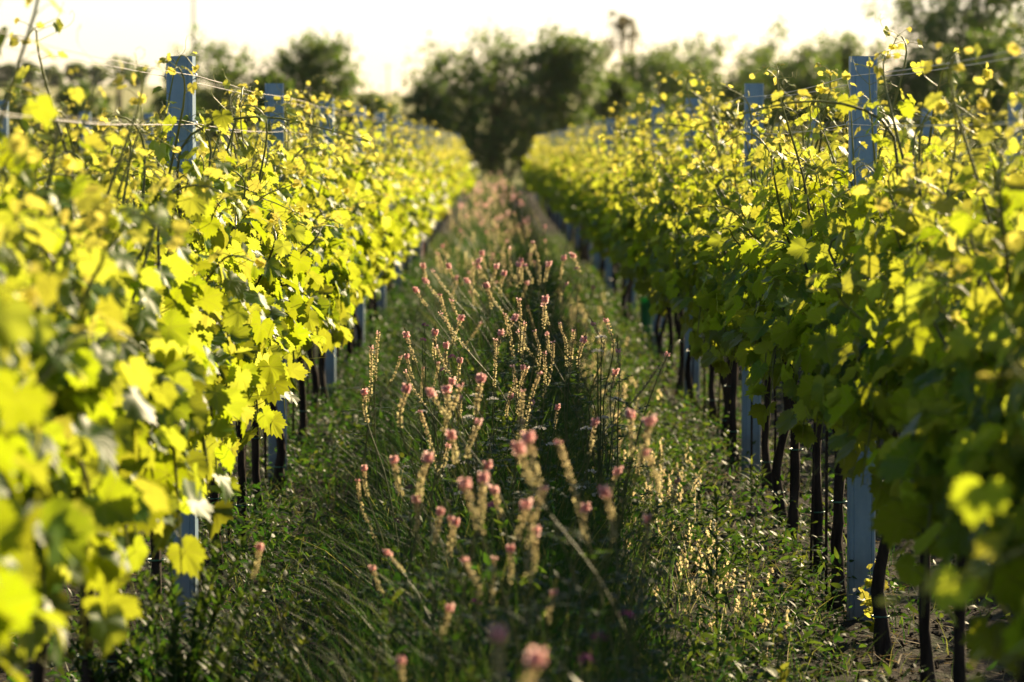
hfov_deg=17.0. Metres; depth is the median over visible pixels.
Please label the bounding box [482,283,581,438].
sainfoin
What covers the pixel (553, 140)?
vineyard post
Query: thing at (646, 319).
tree guard
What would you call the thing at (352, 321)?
grapevine
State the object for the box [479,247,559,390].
sainfoin
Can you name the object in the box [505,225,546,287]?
sainfoin
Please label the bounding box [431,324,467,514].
sainfoin
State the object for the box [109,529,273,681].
tall weed
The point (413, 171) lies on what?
grapevine
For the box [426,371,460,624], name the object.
sainfoin
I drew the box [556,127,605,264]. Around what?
grapevine
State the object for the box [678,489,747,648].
horseweed
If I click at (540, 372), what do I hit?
sainfoin
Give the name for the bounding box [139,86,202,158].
round shrub
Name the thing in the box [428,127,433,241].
vineyard post
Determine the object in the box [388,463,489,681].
sainfoin
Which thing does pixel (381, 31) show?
sky
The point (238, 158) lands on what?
grapevine
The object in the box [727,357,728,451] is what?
vine rod
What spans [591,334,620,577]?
white yarrow
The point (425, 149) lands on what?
vineyard post
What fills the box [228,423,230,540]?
vine rod
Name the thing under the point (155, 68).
trellis wire
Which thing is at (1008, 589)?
grapevine
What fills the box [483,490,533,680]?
sainfoin
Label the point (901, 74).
trellis wire
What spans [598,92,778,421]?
grapevine
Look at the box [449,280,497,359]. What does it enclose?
sainfoin
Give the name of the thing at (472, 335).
sainfoin
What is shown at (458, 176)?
grapevine
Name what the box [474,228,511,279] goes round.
sainfoin
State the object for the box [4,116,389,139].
trellis wire
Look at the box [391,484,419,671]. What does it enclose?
purple knapweed
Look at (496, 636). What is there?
sainfoin
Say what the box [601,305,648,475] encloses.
sainfoin
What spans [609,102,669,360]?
grapevine
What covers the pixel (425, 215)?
grapevine
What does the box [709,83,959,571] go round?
grapevine
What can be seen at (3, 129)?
vineyard post
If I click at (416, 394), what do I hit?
sainfoin
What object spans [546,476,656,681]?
sainfoin
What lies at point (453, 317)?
sainfoin
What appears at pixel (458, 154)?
grapevine
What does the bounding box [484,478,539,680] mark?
sainfoin
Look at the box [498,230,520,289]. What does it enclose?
sainfoin
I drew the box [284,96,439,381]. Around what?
grapevine
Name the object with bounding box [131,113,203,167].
grapevine
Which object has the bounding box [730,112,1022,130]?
trellis wire
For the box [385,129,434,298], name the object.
grapevine
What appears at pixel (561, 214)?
grapevine
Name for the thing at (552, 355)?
sainfoin
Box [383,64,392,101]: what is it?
utility pole
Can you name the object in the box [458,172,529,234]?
distant blossoms
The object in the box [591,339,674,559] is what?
sainfoin
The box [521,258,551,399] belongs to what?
sainfoin
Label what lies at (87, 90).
round shrub
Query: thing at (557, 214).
vineyard post
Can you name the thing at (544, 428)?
white yarrow
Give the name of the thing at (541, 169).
grapevine
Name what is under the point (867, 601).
vine sucker
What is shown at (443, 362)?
sainfoin
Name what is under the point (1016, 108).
vineyard post
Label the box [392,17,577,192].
broad tree
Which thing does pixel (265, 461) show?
vine rod
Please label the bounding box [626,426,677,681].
sainfoin
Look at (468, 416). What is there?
white yarrow
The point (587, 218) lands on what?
grapevine
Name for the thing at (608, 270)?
vineyard post
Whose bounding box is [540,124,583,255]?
grapevine
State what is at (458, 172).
grapevine
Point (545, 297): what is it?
sainfoin
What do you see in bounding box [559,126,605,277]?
grapevine
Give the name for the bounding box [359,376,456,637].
sainfoin
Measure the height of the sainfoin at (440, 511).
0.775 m
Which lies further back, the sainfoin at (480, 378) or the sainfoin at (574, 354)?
the sainfoin at (574, 354)
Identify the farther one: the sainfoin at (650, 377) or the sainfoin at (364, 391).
the sainfoin at (650, 377)
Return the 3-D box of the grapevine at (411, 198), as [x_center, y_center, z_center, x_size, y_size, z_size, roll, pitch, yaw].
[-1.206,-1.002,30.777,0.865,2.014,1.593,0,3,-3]
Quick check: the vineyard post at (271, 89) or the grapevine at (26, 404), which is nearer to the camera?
the grapevine at (26, 404)
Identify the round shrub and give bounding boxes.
[0,86,62,159]
[44,76,119,167]
[96,53,147,159]
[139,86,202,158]
[236,70,299,139]
[335,91,399,147]
[398,70,470,152]
[582,73,635,153]
[586,83,685,142]
[628,61,736,149]
[671,49,794,147]
[729,46,848,141]
[817,67,950,156]
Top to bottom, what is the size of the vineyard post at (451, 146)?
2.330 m
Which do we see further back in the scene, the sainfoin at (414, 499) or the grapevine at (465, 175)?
the grapevine at (465, 175)
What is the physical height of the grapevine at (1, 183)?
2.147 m
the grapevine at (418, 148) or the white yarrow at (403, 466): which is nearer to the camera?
the white yarrow at (403, 466)
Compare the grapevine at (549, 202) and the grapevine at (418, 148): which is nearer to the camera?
the grapevine at (418, 148)
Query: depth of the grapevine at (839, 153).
34.06 m
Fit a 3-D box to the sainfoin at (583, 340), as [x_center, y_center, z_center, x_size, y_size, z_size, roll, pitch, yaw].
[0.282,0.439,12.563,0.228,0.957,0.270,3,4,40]
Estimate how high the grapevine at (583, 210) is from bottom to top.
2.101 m
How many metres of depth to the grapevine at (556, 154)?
51.81 m
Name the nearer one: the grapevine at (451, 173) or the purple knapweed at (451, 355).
the purple knapweed at (451, 355)
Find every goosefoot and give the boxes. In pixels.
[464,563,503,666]
[548,516,578,633]
[570,670,595,681]
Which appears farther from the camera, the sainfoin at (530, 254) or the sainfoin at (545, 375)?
the sainfoin at (530, 254)
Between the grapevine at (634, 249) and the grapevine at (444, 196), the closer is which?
the grapevine at (634, 249)
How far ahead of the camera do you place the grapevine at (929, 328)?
7.88 m
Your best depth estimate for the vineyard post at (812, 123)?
38.15 m
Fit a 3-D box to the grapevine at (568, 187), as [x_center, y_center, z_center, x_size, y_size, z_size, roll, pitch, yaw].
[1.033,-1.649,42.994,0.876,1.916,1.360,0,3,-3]
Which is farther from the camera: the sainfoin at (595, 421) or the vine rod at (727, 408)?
the vine rod at (727, 408)
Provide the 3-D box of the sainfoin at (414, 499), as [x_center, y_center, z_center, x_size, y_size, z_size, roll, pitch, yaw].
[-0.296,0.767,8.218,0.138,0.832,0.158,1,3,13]
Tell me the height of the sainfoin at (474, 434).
0.966 m
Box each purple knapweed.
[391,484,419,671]
[420,323,428,500]
[440,354,456,507]
[469,501,496,680]
[518,264,527,395]
[572,267,583,427]
[578,632,610,681]
[618,611,633,681]
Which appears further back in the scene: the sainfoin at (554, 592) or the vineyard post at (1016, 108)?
the vineyard post at (1016, 108)
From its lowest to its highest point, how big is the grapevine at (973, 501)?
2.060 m
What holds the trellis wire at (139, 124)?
attached to the vineyard post at (360, 311)
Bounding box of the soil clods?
[11,309,1015,681]
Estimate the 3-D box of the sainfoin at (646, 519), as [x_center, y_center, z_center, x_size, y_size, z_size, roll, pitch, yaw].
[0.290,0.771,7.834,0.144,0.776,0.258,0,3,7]
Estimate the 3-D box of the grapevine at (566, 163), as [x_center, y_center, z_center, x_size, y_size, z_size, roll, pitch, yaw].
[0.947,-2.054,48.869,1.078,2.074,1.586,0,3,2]
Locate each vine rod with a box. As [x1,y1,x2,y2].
[208,482,209,557]
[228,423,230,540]
[264,432,266,489]
[292,360,294,442]
[307,364,308,418]
[692,311,693,383]
[703,335,704,416]
[717,377,720,433]
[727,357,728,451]
[750,401,752,483]
[772,362,776,515]
[790,430,791,495]
[809,422,815,572]
[825,428,827,604]
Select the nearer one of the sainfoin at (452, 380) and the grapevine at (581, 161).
the sainfoin at (452, 380)
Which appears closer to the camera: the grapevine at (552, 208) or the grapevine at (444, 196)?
the grapevine at (444, 196)
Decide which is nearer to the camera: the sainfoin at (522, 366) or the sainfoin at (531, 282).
the sainfoin at (522, 366)
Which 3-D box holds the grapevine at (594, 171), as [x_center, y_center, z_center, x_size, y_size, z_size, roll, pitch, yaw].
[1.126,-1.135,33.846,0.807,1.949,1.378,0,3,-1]
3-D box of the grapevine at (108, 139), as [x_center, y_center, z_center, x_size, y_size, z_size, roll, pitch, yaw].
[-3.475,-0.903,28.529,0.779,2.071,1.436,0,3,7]
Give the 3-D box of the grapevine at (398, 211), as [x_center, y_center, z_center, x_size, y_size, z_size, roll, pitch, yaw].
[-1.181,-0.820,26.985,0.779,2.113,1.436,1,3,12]
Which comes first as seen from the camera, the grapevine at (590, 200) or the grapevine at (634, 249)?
the grapevine at (634, 249)
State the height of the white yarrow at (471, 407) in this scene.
0.746 m
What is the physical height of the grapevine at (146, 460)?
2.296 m
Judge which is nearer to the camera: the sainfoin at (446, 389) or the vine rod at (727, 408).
the sainfoin at (446, 389)
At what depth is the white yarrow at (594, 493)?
11.65 m
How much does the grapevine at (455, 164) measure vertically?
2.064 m
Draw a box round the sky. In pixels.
[0,0,1023,94]
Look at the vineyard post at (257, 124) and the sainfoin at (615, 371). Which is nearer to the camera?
the sainfoin at (615, 371)
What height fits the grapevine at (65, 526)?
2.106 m
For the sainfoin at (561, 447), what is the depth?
7.42 m
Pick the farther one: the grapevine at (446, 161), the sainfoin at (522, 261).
the grapevine at (446, 161)
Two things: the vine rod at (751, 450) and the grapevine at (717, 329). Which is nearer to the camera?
the grapevine at (717, 329)
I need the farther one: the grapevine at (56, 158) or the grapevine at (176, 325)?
the grapevine at (56, 158)
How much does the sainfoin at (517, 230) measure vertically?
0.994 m
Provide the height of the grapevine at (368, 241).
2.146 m
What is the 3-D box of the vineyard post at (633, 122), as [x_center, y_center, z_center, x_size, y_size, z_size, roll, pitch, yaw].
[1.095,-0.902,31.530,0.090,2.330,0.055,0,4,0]
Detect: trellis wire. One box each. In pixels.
[0,31,449,135]
[0,112,450,143]
[2,45,454,137]
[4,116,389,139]
[542,119,1023,143]
[557,47,1023,134]
[636,55,1023,120]
[644,123,1014,139]
[651,111,1015,135]
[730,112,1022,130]
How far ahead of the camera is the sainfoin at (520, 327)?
13.19 m
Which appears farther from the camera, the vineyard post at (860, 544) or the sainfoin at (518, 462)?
the vineyard post at (860, 544)
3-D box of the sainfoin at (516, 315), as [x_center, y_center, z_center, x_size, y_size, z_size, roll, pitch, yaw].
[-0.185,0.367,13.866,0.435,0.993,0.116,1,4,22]
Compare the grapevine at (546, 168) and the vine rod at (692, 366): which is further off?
the grapevine at (546, 168)
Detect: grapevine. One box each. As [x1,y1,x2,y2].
[0,0,190,680]
[0,0,214,681]
[0,2,250,681]
[0,92,45,127]
[0,119,126,681]
[0,142,38,203]
[0,221,50,653]
[8,103,57,215]
[10,121,62,188]
[18,93,269,678]
[24,117,107,186]
[40,57,372,642]
[45,101,133,180]
[47,119,120,174]
[77,108,144,205]
[78,124,151,205]
[97,35,294,452]
[97,83,353,519]
[99,126,145,195]
[112,128,155,182]
[128,84,341,542]
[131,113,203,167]
[133,122,163,179]
[144,68,313,574]
[164,151,212,175]
[200,94,388,436]
[202,127,248,160]
[202,138,222,168]
[211,84,361,348]
[233,79,360,497]
[235,96,376,453]
[262,73,409,411]
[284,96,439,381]
[286,112,408,367]
[290,88,381,425]
[300,127,393,396]
[318,113,401,376]
[338,99,411,352]
[343,134,418,336]
[348,109,417,298]
[349,103,423,347]
[352,120,426,318]
[366,123,435,293]
[368,129,428,287]
[371,127,432,228]
[373,124,442,274]
[373,138,426,322]
[385,113,432,297]
[385,118,436,307]
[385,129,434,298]
[387,127,436,307]
[388,134,444,278]
[401,127,454,218]
[402,121,448,264]
[402,129,451,231]
[411,131,440,247]
[411,131,446,265]
[411,132,444,220]
[411,134,441,263]
[412,136,451,258]
[421,137,457,210]
[422,131,454,210]
[422,145,447,253]
[427,132,463,191]
[427,133,459,244]
[427,136,468,239]
[427,137,459,244]
[434,128,463,238]
[435,131,467,234]
[436,143,462,234]
[440,145,460,230]
[442,142,465,226]
[443,137,461,225]
[443,140,469,220]
[446,135,468,161]
[450,135,472,173]
[452,138,470,190]
[520,138,553,215]
[527,136,547,204]
[528,133,551,219]
[528,134,555,224]
[528,137,548,216]
[530,130,565,237]
[530,144,547,214]
[531,134,560,229]
[531,139,555,221]
[532,132,556,194]
[532,135,551,220]
[534,137,555,185]
[538,135,559,232]
[539,136,565,177]
[539,140,565,236]
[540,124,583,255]
[540,130,573,248]
[541,146,573,246]
[542,125,583,244]
[543,136,565,233]
[544,135,576,252]
[545,128,573,244]
[545,138,573,229]
[547,129,581,194]
[547,134,582,201]
[553,125,594,261]
[554,125,592,264]
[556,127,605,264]
[556,131,626,268]
[557,125,602,269]
[558,135,605,223]
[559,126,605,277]
[565,131,593,229]
[571,115,629,285]
[571,133,651,290]
[572,129,623,281]
[573,123,641,298]
[573,136,626,300]
[574,121,605,248]
[579,129,649,320]
[581,116,637,316]
[582,111,649,311]
[584,113,682,331]
[584,127,622,287]
[592,130,672,296]
[594,113,676,315]
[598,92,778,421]
[602,127,682,350]
[605,73,729,375]
[607,107,684,367]
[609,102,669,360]
[612,63,721,411]
[613,121,701,384]
[620,109,777,397]
[626,73,806,424]
[648,105,743,443]
[654,112,790,474]
[663,63,846,492]
[684,101,848,525]
[691,43,1023,681]
[698,62,959,539]
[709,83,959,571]
[731,14,945,606]
[747,43,1009,663]
[806,68,1023,681]
[816,133,845,164]
[824,119,848,182]
[858,31,1023,681]
[865,2,1023,665]
[876,474,1023,681]
[883,116,923,179]
[913,117,1005,196]
[921,110,994,177]
[932,126,968,184]
[942,116,1022,199]
[953,94,1023,222]
[959,90,1023,233]
[975,232,1023,679]
[981,114,1023,225]
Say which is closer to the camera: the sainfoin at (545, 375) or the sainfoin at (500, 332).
the sainfoin at (545, 375)
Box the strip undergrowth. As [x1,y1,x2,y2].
[256,256,827,681]
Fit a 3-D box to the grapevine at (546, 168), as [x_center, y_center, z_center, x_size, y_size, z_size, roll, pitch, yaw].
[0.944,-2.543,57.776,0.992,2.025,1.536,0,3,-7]
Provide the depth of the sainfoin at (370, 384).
12.10 m
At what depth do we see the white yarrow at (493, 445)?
12.44 m
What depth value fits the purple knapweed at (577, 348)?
17.43 m
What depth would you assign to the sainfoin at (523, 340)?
13.62 m
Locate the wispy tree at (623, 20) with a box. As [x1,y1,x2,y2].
[600,10,644,119]
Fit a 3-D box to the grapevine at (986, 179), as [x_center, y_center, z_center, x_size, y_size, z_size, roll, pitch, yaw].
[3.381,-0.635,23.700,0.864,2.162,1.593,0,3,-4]
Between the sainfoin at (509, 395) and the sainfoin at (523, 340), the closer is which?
the sainfoin at (509, 395)
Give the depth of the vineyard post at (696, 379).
21.54 m
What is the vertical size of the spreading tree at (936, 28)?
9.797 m
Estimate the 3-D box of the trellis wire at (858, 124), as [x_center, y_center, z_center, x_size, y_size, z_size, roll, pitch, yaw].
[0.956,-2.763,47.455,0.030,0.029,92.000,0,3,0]
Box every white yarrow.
[402,410,443,558]
[424,390,454,522]
[443,415,482,561]
[461,393,486,524]
[482,396,512,532]
[526,426,557,560]
[576,426,599,569]
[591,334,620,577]
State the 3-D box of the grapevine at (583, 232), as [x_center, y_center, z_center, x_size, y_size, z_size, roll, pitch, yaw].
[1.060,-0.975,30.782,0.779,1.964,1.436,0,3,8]
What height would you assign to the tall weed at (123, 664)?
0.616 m
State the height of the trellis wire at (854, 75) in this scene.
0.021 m
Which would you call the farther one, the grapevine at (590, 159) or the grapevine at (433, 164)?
the grapevine at (433, 164)
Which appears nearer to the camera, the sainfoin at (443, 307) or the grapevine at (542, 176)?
the sainfoin at (443, 307)
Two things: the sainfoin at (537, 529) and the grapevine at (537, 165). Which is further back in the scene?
the grapevine at (537, 165)
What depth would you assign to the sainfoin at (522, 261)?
17.02 m
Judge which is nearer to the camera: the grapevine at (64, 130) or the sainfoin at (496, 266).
the sainfoin at (496, 266)
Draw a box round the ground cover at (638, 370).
[6,256,1015,681]
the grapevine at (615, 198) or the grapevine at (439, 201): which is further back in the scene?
the grapevine at (439, 201)
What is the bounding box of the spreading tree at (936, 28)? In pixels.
[858,0,1023,148]
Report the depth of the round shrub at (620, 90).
125.20 m
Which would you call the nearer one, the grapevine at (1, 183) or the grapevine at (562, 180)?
the grapevine at (1, 183)
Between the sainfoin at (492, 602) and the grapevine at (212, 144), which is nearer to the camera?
the sainfoin at (492, 602)
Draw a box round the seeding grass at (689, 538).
[434,174,795,664]
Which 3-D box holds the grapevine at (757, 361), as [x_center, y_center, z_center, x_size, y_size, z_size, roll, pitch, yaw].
[1.138,-0.014,12.044,0.786,2.246,1.357,0,3,-4]
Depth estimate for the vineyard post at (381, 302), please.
31.45 m
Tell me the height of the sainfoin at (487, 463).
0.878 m
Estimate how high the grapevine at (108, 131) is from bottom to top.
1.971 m
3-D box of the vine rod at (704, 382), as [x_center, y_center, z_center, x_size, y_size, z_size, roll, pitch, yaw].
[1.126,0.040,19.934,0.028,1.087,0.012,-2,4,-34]
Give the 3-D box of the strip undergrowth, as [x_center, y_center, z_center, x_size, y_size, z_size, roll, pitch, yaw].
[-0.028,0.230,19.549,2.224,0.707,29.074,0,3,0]
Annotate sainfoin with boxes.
[188,537,263,681]
[340,343,390,606]
[340,354,402,534]
[343,329,406,554]
[348,476,391,680]
[351,380,463,680]
[352,486,420,677]
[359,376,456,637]
[359,433,451,649]
[360,382,424,599]
[360,459,422,674]
[368,561,420,673]
[373,444,490,681]
[378,376,451,666]
[380,545,447,679]
[381,424,466,672]
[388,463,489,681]
[389,448,470,666]
[391,260,431,430]
[392,274,458,382]
[392,337,449,515]
[394,310,465,501]
[396,649,405,681]
[399,270,472,374]
[400,320,482,454]
[401,369,431,481]
[402,326,449,505]
[403,368,490,549]
[404,349,462,504]
[410,407,481,582]
[411,283,491,433]
[413,366,506,623]
[414,360,441,488]
[414,501,453,670]
[417,511,488,679]
[420,274,489,415]
[420,454,492,664]
[421,500,463,676]
[423,312,518,460]
[423,382,564,640]
[424,227,461,302]
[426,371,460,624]
[431,268,530,396]
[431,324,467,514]
[432,353,470,512]
[434,343,513,508]
[435,277,470,372]
[435,597,454,681]
[436,251,470,337]
[437,291,476,412]
[438,309,561,493]
[441,243,481,318]
[441,553,527,672]
[443,537,489,681]
[444,538,514,677]
[445,260,527,378]
[447,399,542,664]
[448,260,493,381]
[449,233,463,268]
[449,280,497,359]
[449,298,509,434]
[450,378,516,524]
[453,254,517,384]
[454,370,489,476]
[455,278,512,433]
[455,520,540,681]
[457,336,520,459]
[458,204,474,250]
[458,391,521,544]
[458,468,553,680]
[461,209,480,246]
[462,274,529,397]
[467,271,529,330]
[468,282,483,348]
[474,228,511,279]
[475,261,542,365]
[475,266,535,389]
[476,259,506,392]
[476,295,555,471]
[479,232,510,324]
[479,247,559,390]
[479,386,555,593]
[480,360,525,486]
[480,481,586,681]
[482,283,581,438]
[483,290,549,483]
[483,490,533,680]
[484,324,515,498]
[484,368,548,562]
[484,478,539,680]
[486,245,536,351]
[486,395,534,545]
[488,611,506,681]
[490,248,506,326]
[492,258,542,384]
[493,391,540,512]
[494,364,555,539]
[494,445,556,575]
[496,310,535,434]
[497,320,547,488]
[497,362,552,502]
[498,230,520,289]
[500,414,532,569]
[503,327,561,479]
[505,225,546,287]
[505,253,531,306]
[510,211,527,268]
[511,433,696,681]
[512,254,547,389]
[514,239,561,368]
[515,277,533,344]
[515,328,627,498]
[517,226,535,286]
[517,400,560,526]
[519,253,561,410]
[519,496,590,681]
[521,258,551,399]
[521,420,643,681]
[521,635,545,681]
[522,219,537,288]
[522,350,565,484]
[524,251,566,403]
[525,338,555,473]
[527,306,550,411]
[529,260,559,358]
[531,249,594,405]
[534,411,599,642]
[535,214,560,285]
[536,572,558,681]
[537,296,580,343]
[539,288,622,526]
[540,271,572,405]
[541,435,665,681]
[542,319,593,508]
[543,232,563,318]
[543,364,659,517]
[545,322,613,478]
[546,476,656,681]
[548,327,593,505]
[553,331,623,506]
[565,274,587,357]
[571,461,629,681]
[572,283,596,366]
[572,309,625,525]
[573,405,657,681]
[580,365,629,560]
[580,401,678,678]
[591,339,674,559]
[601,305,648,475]
[604,509,651,677]
[615,335,660,560]
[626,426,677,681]
[637,465,680,681]
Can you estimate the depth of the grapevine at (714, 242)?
14.69 m
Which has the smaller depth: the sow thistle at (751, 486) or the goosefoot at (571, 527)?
the goosefoot at (571, 527)
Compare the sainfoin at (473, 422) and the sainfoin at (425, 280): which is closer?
the sainfoin at (473, 422)
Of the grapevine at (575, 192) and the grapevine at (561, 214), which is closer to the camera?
the grapevine at (575, 192)
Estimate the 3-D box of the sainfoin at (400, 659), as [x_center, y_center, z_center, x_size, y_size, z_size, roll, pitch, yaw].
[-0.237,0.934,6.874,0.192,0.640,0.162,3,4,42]
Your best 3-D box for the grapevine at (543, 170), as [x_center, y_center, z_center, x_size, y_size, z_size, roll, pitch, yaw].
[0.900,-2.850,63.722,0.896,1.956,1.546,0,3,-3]
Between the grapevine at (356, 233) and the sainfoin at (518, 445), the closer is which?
the sainfoin at (518, 445)
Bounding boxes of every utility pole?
[192,0,194,53]
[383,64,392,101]
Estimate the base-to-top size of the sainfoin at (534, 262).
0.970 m
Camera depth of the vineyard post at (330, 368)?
21.53 m
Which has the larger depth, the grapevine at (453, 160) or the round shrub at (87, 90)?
the round shrub at (87, 90)
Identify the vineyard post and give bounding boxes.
[0,100,7,194]
[79,112,90,153]
[143,113,153,148]
[164,56,198,626]
[224,123,231,150]
[255,123,261,144]
[262,83,286,482]
[318,99,335,402]
[352,106,364,351]
[374,111,385,317]
[392,115,400,294]
[403,121,410,276]
[414,126,421,263]
[421,125,427,251]
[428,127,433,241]
[434,130,438,234]
[439,130,442,224]
[448,134,452,213]
[455,134,458,206]
[552,132,555,222]
[556,130,559,229]
[560,130,565,235]
[566,127,571,242]
[575,126,580,249]
[584,125,590,262]
[593,120,601,276]
[605,119,614,296]
[626,116,636,318]
[651,105,664,352]
[684,98,701,403]
[741,83,765,478]
[808,117,816,148]
[846,56,879,620]
[921,108,932,173]
[1007,103,1022,176]
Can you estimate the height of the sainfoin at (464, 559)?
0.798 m
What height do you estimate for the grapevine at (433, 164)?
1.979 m
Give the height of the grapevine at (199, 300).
2.000 m
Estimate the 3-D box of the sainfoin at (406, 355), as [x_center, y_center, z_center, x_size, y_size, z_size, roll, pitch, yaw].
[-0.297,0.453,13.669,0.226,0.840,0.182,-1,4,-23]
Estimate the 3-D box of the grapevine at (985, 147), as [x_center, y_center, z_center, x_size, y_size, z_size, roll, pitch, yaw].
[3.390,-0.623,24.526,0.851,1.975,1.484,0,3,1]
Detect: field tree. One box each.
[0,62,15,86]
[20,60,43,85]
[40,64,64,86]
[62,61,88,85]
[85,64,108,86]
[125,64,150,86]
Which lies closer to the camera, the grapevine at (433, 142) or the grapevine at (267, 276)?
the grapevine at (267, 276)
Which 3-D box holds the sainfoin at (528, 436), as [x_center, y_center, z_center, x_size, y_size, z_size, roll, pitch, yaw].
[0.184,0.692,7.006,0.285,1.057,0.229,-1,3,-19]
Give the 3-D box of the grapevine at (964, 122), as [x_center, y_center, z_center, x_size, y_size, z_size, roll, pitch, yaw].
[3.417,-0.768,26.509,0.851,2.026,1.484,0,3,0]
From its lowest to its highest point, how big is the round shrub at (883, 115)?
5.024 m
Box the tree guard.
[640,297,651,348]
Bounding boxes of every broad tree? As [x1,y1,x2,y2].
[157,24,305,161]
[260,27,391,133]
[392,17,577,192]
[493,17,621,174]
[608,34,731,137]
[642,31,749,135]
[706,40,804,136]
[730,15,879,157]
[801,29,891,136]
[872,45,971,157]
[917,23,1023,171]
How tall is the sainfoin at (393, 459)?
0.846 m
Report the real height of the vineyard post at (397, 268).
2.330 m
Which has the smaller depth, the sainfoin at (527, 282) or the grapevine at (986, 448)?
the grapevine at (986, 448)
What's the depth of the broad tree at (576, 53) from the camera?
120.67 m
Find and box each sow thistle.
[738,454,770,509]
[761,627,799,681]
[784,546,819,601]
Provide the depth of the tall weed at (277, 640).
9.64 m
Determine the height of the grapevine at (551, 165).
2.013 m
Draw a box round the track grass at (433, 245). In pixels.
[1,231,1016,681]
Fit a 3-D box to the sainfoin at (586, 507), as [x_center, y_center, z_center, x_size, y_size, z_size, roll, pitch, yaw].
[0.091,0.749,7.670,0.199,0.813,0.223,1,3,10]
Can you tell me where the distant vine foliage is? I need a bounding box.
[232,127,770,212]
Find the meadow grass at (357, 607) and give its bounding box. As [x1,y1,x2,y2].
[181,171,836,681]
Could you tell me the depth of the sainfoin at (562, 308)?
22.24 m
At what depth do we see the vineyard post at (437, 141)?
61.39 m
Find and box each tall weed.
[51,570,169,681]
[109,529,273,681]
[180,594,318,681]
[253,602,307,681]
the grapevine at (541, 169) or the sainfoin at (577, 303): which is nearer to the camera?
the sainfoin at (577, 303)
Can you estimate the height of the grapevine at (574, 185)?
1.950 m
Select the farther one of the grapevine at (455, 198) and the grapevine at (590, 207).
the grapevine at (455, 198)
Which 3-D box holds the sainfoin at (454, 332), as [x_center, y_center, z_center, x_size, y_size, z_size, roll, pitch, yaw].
[-0.036,0.377,13.096,0.524,1.007,0.111,-2,4,-26]
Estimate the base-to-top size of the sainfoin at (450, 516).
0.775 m
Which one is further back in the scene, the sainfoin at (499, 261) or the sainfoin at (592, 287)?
the sainfoin at (499, 261)
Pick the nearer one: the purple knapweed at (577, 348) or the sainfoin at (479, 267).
the purple knapweed at (577, 348)
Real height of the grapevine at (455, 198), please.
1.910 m
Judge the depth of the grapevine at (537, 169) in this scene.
74.81 m
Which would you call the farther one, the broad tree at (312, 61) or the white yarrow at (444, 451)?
the broad tree at (312, 61)
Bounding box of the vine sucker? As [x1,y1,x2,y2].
[857,564,890,638]
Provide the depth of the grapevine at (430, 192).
38.65 m
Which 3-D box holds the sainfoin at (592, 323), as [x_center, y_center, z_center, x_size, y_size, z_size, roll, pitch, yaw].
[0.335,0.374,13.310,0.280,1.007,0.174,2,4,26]
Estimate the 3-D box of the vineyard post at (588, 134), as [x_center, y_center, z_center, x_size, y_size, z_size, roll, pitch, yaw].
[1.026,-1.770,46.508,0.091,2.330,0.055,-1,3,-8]
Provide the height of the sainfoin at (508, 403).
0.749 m
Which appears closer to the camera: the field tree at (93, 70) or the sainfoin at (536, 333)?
the sainfoin at (536, 333)
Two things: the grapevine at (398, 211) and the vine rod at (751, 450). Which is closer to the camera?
the vine rod at (751, 450)
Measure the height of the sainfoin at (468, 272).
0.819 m
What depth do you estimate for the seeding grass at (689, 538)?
17.25 m
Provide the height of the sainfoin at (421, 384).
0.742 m

